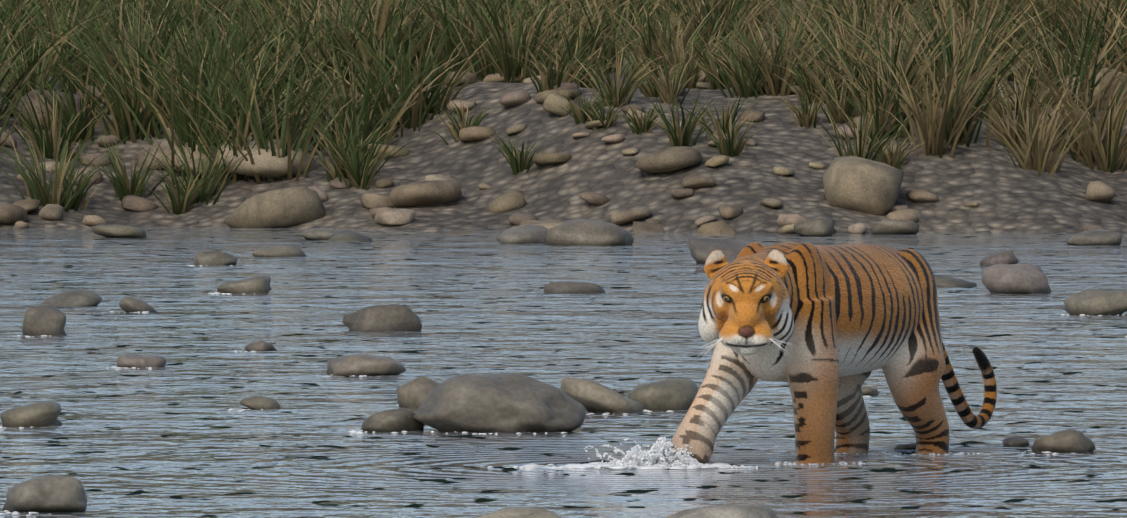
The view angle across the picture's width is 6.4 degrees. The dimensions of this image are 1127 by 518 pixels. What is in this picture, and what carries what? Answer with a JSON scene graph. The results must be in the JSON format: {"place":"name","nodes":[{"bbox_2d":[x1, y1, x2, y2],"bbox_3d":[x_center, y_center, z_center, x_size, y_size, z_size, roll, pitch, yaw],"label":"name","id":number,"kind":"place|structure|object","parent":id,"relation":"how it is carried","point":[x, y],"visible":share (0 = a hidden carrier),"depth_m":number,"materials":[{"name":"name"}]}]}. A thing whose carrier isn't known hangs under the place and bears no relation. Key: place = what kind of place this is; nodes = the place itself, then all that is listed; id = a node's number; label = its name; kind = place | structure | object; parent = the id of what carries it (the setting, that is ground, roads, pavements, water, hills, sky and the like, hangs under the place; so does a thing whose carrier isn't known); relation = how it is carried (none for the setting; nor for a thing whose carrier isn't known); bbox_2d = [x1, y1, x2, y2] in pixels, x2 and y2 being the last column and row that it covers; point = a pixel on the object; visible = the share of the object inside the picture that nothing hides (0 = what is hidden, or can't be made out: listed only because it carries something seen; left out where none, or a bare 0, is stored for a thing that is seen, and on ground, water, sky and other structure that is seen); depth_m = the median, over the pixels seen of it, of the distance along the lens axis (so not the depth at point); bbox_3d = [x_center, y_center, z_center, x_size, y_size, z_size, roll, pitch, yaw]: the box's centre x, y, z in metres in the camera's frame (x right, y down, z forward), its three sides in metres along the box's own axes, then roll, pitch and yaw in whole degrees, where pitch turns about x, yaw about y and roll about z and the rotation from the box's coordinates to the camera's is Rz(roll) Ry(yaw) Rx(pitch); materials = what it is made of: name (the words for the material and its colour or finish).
{"place":"outdoors","nodes":[
{"label":"outdoors","id":0,"kind":"place"},
{"bbox_2d":[0,227,1126,517],"bbox_3d":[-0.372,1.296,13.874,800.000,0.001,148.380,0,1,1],"label":"river","id":1,"kind":"structure","parent":0,"point":[174,437],"depth_m":47.51,"materials":[{"name":"liquid"}]},
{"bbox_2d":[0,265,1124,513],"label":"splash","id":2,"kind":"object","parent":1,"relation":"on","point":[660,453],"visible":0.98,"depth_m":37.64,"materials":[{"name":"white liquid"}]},
{"bbox_2d":[1,217,1126,511],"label":"river rocks","id":3,"kind":"object","parent":1,"relation":"on","point":[491,403],"visible":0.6,"depth_m":48.03,"materials":[{"name":"grey stone"}]},
{"bbox_2d":[476,503,775,517],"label":"rocks","id":4,"kind":"object","parent":1,"relation":"in","point":[757,510],"visible":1,"depth_m":31.91,"materials":[{"name":"grey stone"}]},
{"bbox_2d":[671,242,996,463],"bbox_3d":[1.095,0.442,38.528,0.606,1.030,2.469,1,1,27],"label":"tiger","id":5,"kind":"object","parent":1,"relation":"in","point":[823,331],"visible":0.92,"depth_m":38.01},
{"bbox_2d":[0,0,1126,233],"bbox_3d":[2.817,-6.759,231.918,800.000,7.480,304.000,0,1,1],"label":"bank","id":6,"kind":"structure","parent":0,"point":[1002,188],"depth_m":86.41,"materials":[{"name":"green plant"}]},
{"bbox_2d":[0,49,1126,234],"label":"bank rocks","id":7,"kind":"object","parent":6,"relation":"on","point":[860,184],"visible":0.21,"depth_m":86.39,"materials":[{"name":"grey stone"}]}
]}

